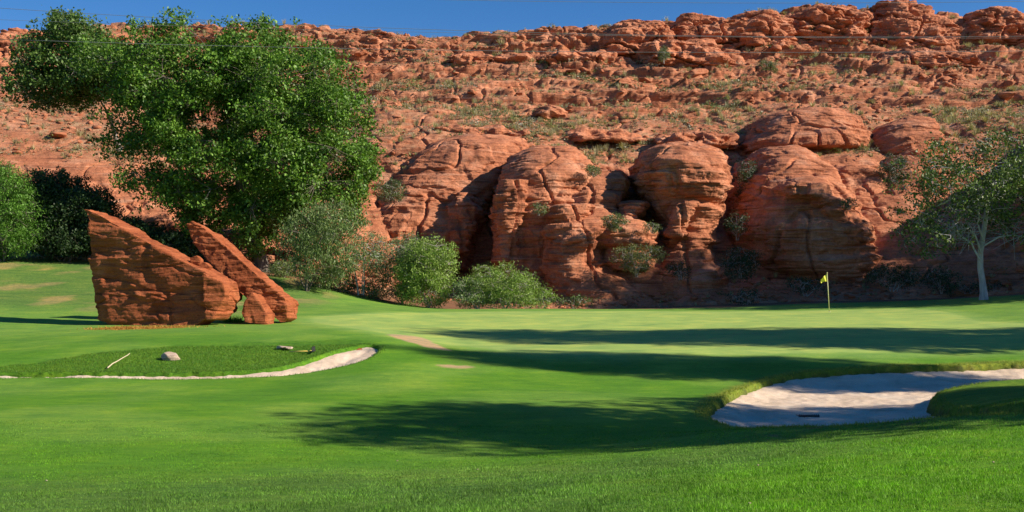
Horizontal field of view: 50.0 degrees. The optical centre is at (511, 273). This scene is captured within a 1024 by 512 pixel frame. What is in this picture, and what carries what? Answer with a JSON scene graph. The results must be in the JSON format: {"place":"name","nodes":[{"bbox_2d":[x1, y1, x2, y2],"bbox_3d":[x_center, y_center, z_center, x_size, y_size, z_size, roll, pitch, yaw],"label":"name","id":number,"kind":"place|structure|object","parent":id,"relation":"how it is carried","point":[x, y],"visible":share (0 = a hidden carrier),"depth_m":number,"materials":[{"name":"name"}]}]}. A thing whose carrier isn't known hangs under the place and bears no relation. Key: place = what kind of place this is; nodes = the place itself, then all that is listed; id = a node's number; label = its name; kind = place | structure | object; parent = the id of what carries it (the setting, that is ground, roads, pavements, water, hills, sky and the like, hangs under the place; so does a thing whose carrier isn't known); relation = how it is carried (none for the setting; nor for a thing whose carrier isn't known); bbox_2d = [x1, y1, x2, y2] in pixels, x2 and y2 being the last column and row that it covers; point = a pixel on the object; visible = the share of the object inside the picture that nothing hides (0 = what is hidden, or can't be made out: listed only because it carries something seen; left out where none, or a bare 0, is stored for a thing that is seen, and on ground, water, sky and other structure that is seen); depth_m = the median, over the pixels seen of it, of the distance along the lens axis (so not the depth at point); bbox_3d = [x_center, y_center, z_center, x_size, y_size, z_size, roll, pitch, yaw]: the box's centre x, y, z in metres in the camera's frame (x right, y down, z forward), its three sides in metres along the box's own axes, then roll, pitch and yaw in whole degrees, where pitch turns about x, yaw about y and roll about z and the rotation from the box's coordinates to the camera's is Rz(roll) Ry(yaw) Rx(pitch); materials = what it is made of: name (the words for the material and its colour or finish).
{"place":"outdoors","nodes":[
{"label":"outdoors","id":0,"kind":"place"},
{"bbox_2d":[18,20,819,37],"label":"power line","id":1,"kind":"object","parent":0,"point":[442,32],"visible":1,"depth_m":53.49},
{"bbox_2d":[2,39,991,52],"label":"power line","id":2,"kind":"object","parent":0,"point":[539,51],"visible":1,"depth_m":52.49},
{"bbox_2d":[3,8,1011,36],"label":"power line","id":3,"kind":"object","parent":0,"point":[486,31],"visible":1,"depth_m":51.99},
{"bbox_2d":[0,250,1023,511],"bbox_3d":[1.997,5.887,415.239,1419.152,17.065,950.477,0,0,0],"label":"ground","id":4,"kind":"structure","parent":0,"point":[452,366],"depth_m":28.91,"materials":[{"name":"green plant"}]},
{"bbox_2d":[0,157,59,260],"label":"mesquite tree","id":5,"kind":"object","parent":4,"relation":"on","point":[18,236],"visible":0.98,"depth_m":72.31,"materials":[{"name":"green plant"}]},
{"bbox_2d":[0,165,97,257],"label":"evergreen bush","id":6,"kind":"object","parent":4,"relation":"on","point":[59,179],"visible":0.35,"depth_m":74.63,"materials":[{"name":"green plant"}]},
{"bbox_2d":[23,222,90,261],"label":"evergreen bush","id":7,"kind":"object","parent":4,"relation":"on","point":[65,245],"visible":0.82,"depth_m":72.87,"materials":[{"name":"green plant"}]},
{"bbox_2d":[36,184,128,259],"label":"evergreen bush","id":8,"kind":"object","parent":4,"relation":"on","point":[75,214],"visible":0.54,"depth_m":73.60,"materials":[{"name":"green plant"}]},
{"bbox_2d":[80,213,165,253],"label":"evergreen bush","id":9,"kind":"object","parent":4,"relation":"on","point":[133,221],"visible":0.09,"depth_m":73.55,"materials":[{"name":"green plant"}]},
{"bbox_2d":[77,324,219,329],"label":"dry litter","id":10,"kind":"object","parent":4,"relation":"on","point":[118,327],"visible":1,"depth_m":42.91,"materials":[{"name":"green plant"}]},
{"bbox_2d":[138,219,172,241],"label":"evergreen bush","id":11,"kind":"object","parent":4,"relation":"on","point":[154,225],"visible":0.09,"depth_m":75.58,"materials":[{"name":"green plant"}]},
{"bbox_2d":[84,209,239,325],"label":"standing slab","id":12,"kind":"structure","parent":4,"relation":"on","point":[140,277],"depth_m":44.96,"materials":[{"name":"stone"}]},
{"bbox_2d":[190,256,202,264],"bbox_3d":[-13.023,-0.524,45.380,0.491,0.398,0.494,0,0,0],"label":"rock","id":13,"kind":"object","parent":12,"relation":"on","point":[196,260],"visible":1,"depth_m":45.18,"materials":[{"name":"stone"}]},
{"bbox_2d":[199,262,212,269],"bbox_3d":[-12.675,-0.265,45.394,0.522,0.362,0.431,0,0,0],"label":"rock","id":14,"kind":"object","parent":12,"relation":"on","point":[208,266],"visible":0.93,"depth_m":45.20,"materials":[{"name":"stone"}]},
{"bbox_2d":[233,285,242,312],"bbox_3d":[-11.998,1.071,46.427,1.112,1.615,1.075,0,0,0],"label":"wedged rock","id":15,"kind":"object","parent":12,"relation":"on","point":[236,307],"visible":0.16,"depth_m":46.73,"materials":[{"name":"stone"}]},
{"bbox_2d":[161,352,179,360],"bbox_3d":[-10.477,2.601,33.729,0.593,0.378,0.430,0,0,-17],"label":"stone","id":16,"kind":"object","parent":4,"relation":"on","point":[170,356],"visible":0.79,"depth_m":33.59,"materials":[{"name":"beige stone"}]},
{"bbox_2d":[0,344,353,372],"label":"rough grass","id":17,"kind":"structure","parent":4,"relation":"on","point":[190,361],"depth_m":33.54,"materials":[{"name":"green plant"}]},
{"bbox_2d":[153,226,203,259],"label":"evergreen bush","id":18,"kind":"object","parent":4,"relation":"on","point":[186,246],"visible":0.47,"depth_m":74.04,"materials":[{"name":"green plant"}]},
{"bbox_2d":[0,347,376,379],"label":"bunker sand","id":19,"kind":"structure","parent":4,"relation":"on","point":[340,359],"depth_m":32.80,"materials":[{"name":"beige sand"}]},
{"bbox_2d":[0,342,386,380],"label":"rough grass","id":20,"kind":"structure","parent":4,"relation":"on","point":[382,346],"depth_m":32.27,"materials":[{"name":"green plant"}]},
{"bbox_2d":[57,5,388,271],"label":"cottonwood tree","id":21,"kind":"object","parent":4,"relation":"on","point":[238,88],"visible":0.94,"depth_m":73.81,"materials":[{"name":"green plant"}]},
{"bbox_2d":[219,315,244,322],"bbox_3d":[-11.839,1.930,46.836,1.455,0.372,0.770,0,0,0],"label":"weed tuft","id":22,"kind":"object","parent":4,"relation":"on","point":[233,320],"visible":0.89,"depth_m":46.74,"materials":[{"name":"green plant"}]},
{"bbox_2d":[187,221,298,321],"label":"leaning slab","id":23,"kind":"structure","parent":4,"relation":"on","point":[223,255],"depth_m":46.63,"materials":[{"name":"stone"}]},
{"bbox_2d":[242,293,274,324],"bbox_3d":[-10.594,1.530,45.870,1.234,1.428,1.241,0,0,0],"label":"prop rock","id":24,"kind":"object","parent":4,"relation":"on","point":[256,309],"visible":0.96,"depth_m":45.48,"materials":[{"name":"stone"}]},
{"bbox_2d":[264,259,296,277],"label":"edge shrub","id":25,"kind":"object","parent":4,"relation":"on","point":[276,268],"visible":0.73,"depth_m":71.66,"materials":[{"name":"green plant"}]},
{"bbox_2d":[289,346,315,351],"bbox_3d":[-6.554,2.384,34.222,0.781,0.184,0.522,0,0,0],"label":"bunker rake","id":26,"kind":"object","parent":4,"relation":"on","point":[313,349],"visible":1,"depth_m":34.20,"materials":[{"name":"beige plastic"}]},
{"bbox_2d":[297,268,336,289],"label":"edge shrub","id":27,"kind":"object","parent":4,"relation":"on","point":[315,284],"visible":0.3,"depth_m":69.88,"materials":[{"name":"green plant"}]},
{"bbox_2d":[264,195,375,291],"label":"desert willow","id":28,"kind":"object","parent":4,"relation":"on","point":[327,252],"visible":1,"depth_m":66.71,"materials":[{"name":"green plant"}]},
{"bbox_2d":[325,270,359,293],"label":"shade bush","id":29,"kind":"object","parent":4,"relation":"on","point":[345,284],"visible":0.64,"depth_m":70.78,"materials":[{"name":"green plant"}]},
{"bbox_2d":[336,229,395,294],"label":"tree","id":30,"kind":"object","parent":4,"relation":"on","point":[376,254],"visible":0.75,"depth_m":70.32,"materials":[{"name":"green plant"}]},
{"bbox_2d":[355,281,387,301],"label":"edge shrub","id":31,"kind":"object","parent":4,"relation":"on","point":[368,293],"visible":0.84,"depth_m":70.75,"materials":[{"name":"green plant"}]},
{"bbox_2d":[365,230,425,303],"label":"willow bush","id":32,"kind":"object","parent":4,"relation":"on","point":[388,274],"visible":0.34,"depth_m":71.10,"materials":[{"name":"green plant"}]},
{"bbox_2d":[388,232,463,308],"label":"willow bush","id":33,"kind":"object","parent":4,"relation":"on","point":[433,259],"visible":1,"depth_m":69.26,"materials":[{"name":"green plant"}]},
{"bbox_2d":[446,275,489,308],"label":"rounded bush","id":34,"kind":"object","parent":4,"relation":"on","point":[463,292],"visible":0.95,"depth_m":68.58,"materials":[{"name":"green plant"}]},
{"bbox_2d":[454,260,561,308],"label":"rounded bush","id":35,"kind":"object","parent":4,"relation":"on","point":[496,288],"visible":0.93,"depth_m":69.22,"materials":[{"name":"green plant"}]},
{"bbox_2d":[488,145,595,297],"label":"sandstone buttress","id":36,"kind":"structure","parent":4,"relation":"on","point":[555,178],"depth_m":84.51,"materials":[{"name":"brown stone"}]},
{"bbox_2d":[530,202,548,215],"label":"ledge shrub","id":37,"kind":"object","parent":36,"relation":"on","point":[544,207],"visible":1,"depth_m":80.67,"materials":[{"name":"green plant"}]},
{"bbox_2d":[553,293,596,308],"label":"shade bush","id":38,"kind":"object","parent":4,"relation":"on","point":[577,300],"visible":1,"depth_m":72.84,"materials":[{"name":"green plant"}]},
{"bbox_2d":[541,169,659,306],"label":"sandstone block","id":39,"kind":"structure","parent":4,"relation":"on","point":[575,260],"depth_m":80.93,"materials":[{"name":"brown stone"}]},
{"bbox_2d":[581,163,601,178],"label":"ledge shrub","id":40,"kind":"object","parent":39,"relation":"on","point":[592,168],"visible":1,"depth_m":85.80,"materials":[{"name":"green plant"}]},
{"bbox_2d":[600,212,630,231],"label":"ledge shrub","id":41,"kind":"object","parent":39,"relation":"on","point":[615,222],"visible":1,"depth_m":79.46,"materials":[{"name":"green plant"}]},
{"bbox_2d":[609,243,669,277],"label":"cliff bush","id":42,"kind":"object","parent":39,"relation":"on","point":[632,257],"visible":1,"depth_m":78.25,"materials":[{"name":"green plant"}]},
{"bbox_2d":[641,221,662,233],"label":"ledge shrub","id":43,"kind":"object","parent":39,"relation":"on","point":[654,228],"visible":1,"depth_m":80.04,"materials":[{"name":"green plant"}]},
{"bbox_2d":[294,259,1023,308],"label":"rubble","id":44,"kind":"object","parent":4,"relation":"on","point":[858,280],"visible":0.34,"depth_m":78.85,"materials":[{"name":"stone"}]},
{"bbox_2d":[300,256,1023,308],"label":"desert scrub","id":45,"kind":"object","parent":4,"relation":"on","point":[776,274],"visible":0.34,"depth_m":79.13,"materials":[{"name":"green plant"}]},
{"bbox_2d":[660,260,692,280],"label":"shade bush","id":46,"kind":"object","parent":4,"relation":"on","point":[682,267],"visible":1,"depth_m":78.82,"materials":[{"name":"green plant"}]},
{"bbox_2d":[628,141,733,300],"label":"sandstone pillar","id":47,"kind":"structure","parent":4,"relation":"on","point":[681,188],"depth_m":83.28,"materials":[{"name":"brown stone"}]},
{"bbox_2d":[715,245,764,281],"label":"shade bush","id":48,"kind":"object","parent":4,"relation":"on","point":[736,262],"visible":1,"depth_m":79.79,"materials":[{"name":"green plant"}]},
{"bbox_2d":[725,287,765,305],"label":"shade bush","id":49,"kind":"object","parent":4,"relation":"on","point":[750,295],"visible":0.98,"depth_m":73.83,"materials":[{"name":"green plant"}]},
{"bbox_2d":[724,145,887,281],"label":"sandstone nose","id":50,"kind":"object","parent":4,"relation":"on","point":[802,223],"visible":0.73,"depth_m":83.16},
{"bbox_2d":[723,212,751,239],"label":"shade bush","id":51,"kind":"object","parent":50,"relation":"on","point":[740,230],"visible":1,"depth_m":83.83,"materials":[{"name":"green plant"}]},
{"bbox_2d":[733,160,758,202],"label":"shade bush","id":52,"kind":"object","parent":50,"relation":"on","point":[747,175],"visible":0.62,"depth_m":89.65,"materials":[{"name":"green plant"}]},
{"bbox_2d":[839,197,861,210],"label":"ledge shrub","id":53,"kind":"object","parent":50,"relation":"on","point":[845,202],"visible":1,"depth_m":80.47,"materials":[{"name":"green plant"}]},
{"bbox_2d":[783,275,830,296],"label":"shade bush","id":54,"kind":"object","parent":4,"relation":"on","point":[803,283],"visible":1,"depth_m":75.90,"materials":[{"name":"green plant"}]},
{"bbox_2d":[821,272,829,311],"bbox_3d":[17.151,1.096,60.033,0.529,2.290,0.111,0,0,0],"label":"golf flag","id":55,"kind":"object","parent":4,"relation":"on","point":[824,278],"visible":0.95,"depth_m":60.02,"materials":[{"name":"yellow fabric"}]},
{"bbox_2d":[712,369,1023,427],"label":"bunker sand","id":56,"kind":"structure","parent":4,"relation":"on","point":[858,398],"depth_m":28.82,"materials":[{"name":"beige sand"}]},
{"bbox_2d":[796,414,819,417],"bbox_3d":[6.597,3.208,24.824,0.460,0.142,0.926,0,0,0],"label":"bunker rake","id":57,"kind":"object","parent":56,"relation":"on","point":[808,415],"visible":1,"depth_m":24.36,"materials":[{"name":"black plastic"}]},
{"bbox_2d":[862,262,929,291],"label":"shade bush","id":58,"kind":"object","parent":4,"relation":"on","point":[900,276],"visible":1,"depth_m":73.86,"materials":[{"name":"green plant"}]},
{"bbox_2d":[871,116,1010,217],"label":"sandstone ledges","id":59,"kind":"object","parent":4,"relation":"on","point":[899,136],"visible":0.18,"depth_m":96.86,"materials":[{"name":"brown stone"}]},
{"bbox_2d":[874,151,912,185],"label":"shade bush","id":60,"kind":"object","parent":59,"relation":"on","point":[891,171],"visible":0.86,"depth_m":91.71,"materials":[{"name":"green plant"}]},
{"bbox_2d":[921,265,962,293],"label":"shade bush","id":61,"kind":"object","parent":4,"relation":"on","point":[940,275],"visible":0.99,"depth_m":73.95,"materials":[{"name":"green plant"}]},
{"bbox_2d":[878,124,1023,299],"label":"ash tree","id":62,"kind":"object","parent":4,"relation":"on","point":[974,200],"visible":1,"depth_m":65.27,"materials":[{"name":"green plant"}]},
{"bbox_2d":[939,279,1004,296],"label":"shade bush","id":63,"kind":"object","parent":4,"relation":"on","point":[969,290],"visible":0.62,"depth_m":75.74,"materials":[{"name":"green plant"}]},
{"bbox_2d":[0,3,1023,308],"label":"hills","id":64,"kind":"structure","parent":0,"point":[650,281],"depth_m":113.12,"materials":[{"name":"red stone"}]},
{"bbox_2d":[0,27,67,59],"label":"rock outcrop","id":65,"kind":"object","parent":64,"relation":"on","point":[6,44],"visible":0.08,"depth_m":134.77,"materials":[{"name":"stone"}]},
{"bbox_2d":[49,132,66,137],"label":"boulder","id":66,"kind":"object","parent":64,"relation":"on","point":[60,134],"visible":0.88,"depth_m":99.44,"materials":[{"name":"stone"}]},
{"bbox_2d":[0,4,186,151],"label":"desert tree","id":67,"kind":"object","parent":64,"relation":"on","point":[58,84],"visible":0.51,"depth_m":81.86,"materials":[{"name":"green plant"}]},
{"bbox_2d":[354,51,368,55],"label":"boulder","id":68,"kind":"object","parent":64,"relation":"on","point":[361,53],"visible":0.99,"depth_m":140.06,"materials":[{"name":"stone"}]},
{"bbox_2d":[378,134,534,270],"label":"sandstone dome","id":69,"kind":"structure","parent":64,"relation":"on","point":[450,183],"depth_m":92.26,"materials":[{"name":"brown stone"}]},
{"bbox_2d":[372,177,407,203],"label":"shade bush","id":70,"kind":"object","parent":69,"relation":"on","point":[387,188],"visible":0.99,"depth_m":85.79,"materials":[{"name":"green plant"}]},
{"bbox_2d":[444,51,493,66],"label":"rock outcrop","id":71,"kind":"object","parent":64,"relation":"on","point":[462,58],"visible":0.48,"depth_m":134.78,"materials":[{"name":"stone"}]},
{"bbox_2d":[467,89,477,94],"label":"boulder","id":72,"kind":"object","parent":64,"relation":"on","point":[471,91],"visible":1,"depth_m":118.18,"materials":[{"name":"stone"}]},
{"bbox_2d":[425,124,521,136],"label":"rock outcrop","id":73,"kind":"object","parent":64,"relation":"on","point":[495,129],"visible":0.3,"depth_m":102.79,"materials":[{"name":"stone"}]},
{"bbox_2d":[0,1,1023,189],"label":"desert scrub","id":74,"kind":"object","parent":64,"relation":"on","point":[944,115],"visible":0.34,"depth_m":112.88,"materials":[{"name":"green plant"}]},
{"bbox_2d":[0,10,1023,176],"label":"rubble","id":75,"kind":"object","parent":64,"relation":"on","point":[384,48],"visible":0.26,"depth_m":118.80,"materials":[{"name":"stone"}]},
{"bbox_2d":[493,52,538,62],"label":"rock outcrop","id":76,"kind":"object","parent":64,"relation":"on","point":[513,57],"visible":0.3,"depth_m":134.53,"materials":[{"name":"stone"}]},
{"bbox_2d":[516,129,530,136],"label":"boulder","id":77,"kind":"object","parent":64,"relation":"on","point":[523,132],"visible":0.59,"depth_m":103.03,"materials":[{"name":"stone"}]},
{"bbox_2d":[532,104,569,121],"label":"rock outcrop","id":78,"kind":"object","parent":64,"relation":"on","point":[549,111],"visible":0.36,"depth_m":110.97,"materials":[{"name":"stone"}]},
{"bbox_2d":[535,49,637,75],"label":"rock outcrop","id":79,"kind":"object","parent":64,"relation":"on","point":[552,59],"visible":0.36,"depth_m":132.81,"materials":[{"name":"stone"}]},
{"bbox_2d":[562,127,648,144],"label":"rock outcrop","id":80,"kind":"object","parent":64,"relation":"on","point":[582,134],"visible":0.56,"depth_m":103.45,"materials":[{"name":"stone"}]},
{"bbox_2d":[619,77,633,83],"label":"boulder","id":81,"kind":"object","parent":64,"relation":"on","point":[627,80],"visible":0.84,"depth_m":122.28,"materials":[{"name":"stone"}]},
{"bbox_2d":[598,19,676,56],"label":"rock outcrop","id":82,"kind":"object","parent":64,"relation":"on","point":[639,32],"visible":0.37,"depth_m":136.38,"materials":[{"name":"stone"}]},
{"bbox_2d":[638,77,652,82],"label":"boulder","id":83,"kind":"object","parent":64,"relation":"on","point":[643,79],"visible":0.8,"depth_m":123.78,"materials":[{"name":"stone"}]},
{"bbox_2d":[656,46,671,63],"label":"ledge shrub","id":84,"kind":"object","parent":64,"relation":"on","point":[662,58],"visible":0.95,"depth_m":128.33,"materials":[{"name":"green plant"}]},
{"bbox_2d":[632,38,735,67],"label":"rock outcrop","id":85,"kind":"object","parent":64,"relation":"on","point":[648,51],"visible":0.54,"depth_m":131.35,"materials":[{"name":"stone"}]},
{"bbox_2d":[650,131,740,150],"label":"rock outcrop","id":86,"kind":"object","parent":64,"relation":"on","point":[729,141],"visible":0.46,"depth_m":101.27,"materials":[{"name":"stone"}]},
{"bbox_2d":[683,68,708,77],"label":"boulder","id":87,"kind":"object","parent":64,"relation":"on","point":[696,73],"visible":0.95,"depth_m":128.54,"materials":[{"name":"stone"}]},
{"bbox_2d":[669,12,736,45],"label":"rock outcrop","id":88,"kind":"object","parent":64,"relation":"on","point":[705,26],"visible":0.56,"depth_m":139.93,"materials":[{"name":"stone"}]},
{"bbox_2d":[728,87,746,92],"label":"boulder","id":89,"kind":"object","parent":64,"relation":"on","point":[735,91],"visible":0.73,"depth_m":118.21,"materials":[{"name":"stone"}]},
{"bbox_2d":[468,0,1023,2],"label":"power line","id":90,"kind":"object","parent":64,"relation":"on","point":[676,2],"visible":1,"depth_m":52.99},
{"bbox_2d":[727,9,798,48],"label":"rock outcrop","id":91,"kind":"object","parent":64,"relation":"on","point":[767,22],"visible":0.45,"depth_m":139.62,"materials":[{"name":"stone"}]},
{"bbox_2d":[756,60,779,73],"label":"ledge shrub","id":92,"kind":"object","parent":64,"relation":"on","point":[770,64],"visible":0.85,"depth_m":130.68,"materials":[{"name":"green plant"}]},
{"bbox_2d":[770,44,781,51],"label":"boulder","id":93,"kind":"object","parent":64,"relation":"on","point":[777,47],"visible":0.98,"depth_m":138.20,"materials":[{"name":"stone"}]},
{"bbox_2d":[739,107,872,153],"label":"sandstone shelf","id":94,"kind":"object","parent":64,"relation":"on","point":[815,128],"visible":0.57,"depth_m":99.51,"materials":[{"name":"brown stone"}]},
{"bbox_2d":[786,4,873,45],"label":"rock outcrop","id":95,"kind":"object","parent":64,"relation":"on","point":[849,22],"visible":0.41,"depth_m":142.37,"materials":[{"name":"stone"}]},
{"bbox_2d":[866,0,962,49],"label":"rock outcrop","id":96,"kind":"object","parent":64,"relation":"on","point":[910,25],"visible":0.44,"depth_m":142.22,"materials":[{"name":"stone"}]},
{"bbox_2d":[876,46,982,68],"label":"rock outcrop","id":97,"kind":"object","parent":64,"relation":"on","point":[940,57],"visible":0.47,"depth_m":131.58,"materials":[{"name":"stone"}]},
{"bbox_2d":[940,76,951,80],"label":"boulder","id":98,"kind":"object","parent":64,"relation":"on","point":[945,78],"visible":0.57,"depth_m":124.80,"materials":[{"name":"stone"}]},
{"bbox_2d":[977,115,993,122],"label":"bunch grass","id":99,"kind":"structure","parent":64,"relation":"on","point":[986,119],"depth_m":103.39,"materials":[{"name":"green plant"}]},
{"bbox_2d":[959,6,1023,46],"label":"rock outcrop","id":100,"kind":"object","parent":64,"relation":"on","point":[999,21],"visible":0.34,"depth_m":141.60,"materials":[{"name":"stone"}]},
{"bbox_2d":[997,92,1015,100],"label":"boulder","id":101,"kind":"object","parent":64,"relation":"on","point":[1006,96],"visible":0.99,"depth_m":113.97,"materials":[{"name":"stone"}]},
{"bbox_2d":[1003,80,1012,87],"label":"boulder","id":102,"kind":"object","parent":64,"relation":"on","point":[1007,83],"visible":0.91,"depth_m":124.43,"materials":[{"name":"stone"}]},
{"bbox_2d":[0,0,1023,37],"label":"sky","id":103,"kind":"structure","parent":0,"point":[446,16],"materials":[{"name":"blue"}]},
{"bbox_2d":[688,359,1023,428],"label":"rough grass","id":104,"kind":"structure","parent":0,"point":[735,389],"depth_m":25.87,"materials":[{"name":"green plant"}]},
{"bbox_2d":[929,378,1023,414],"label":"rough grass","id":105,"kind":"structure","parent":0,"point":[961,406],"depth_m":23.64,"materials":[{"name":"green plant"}]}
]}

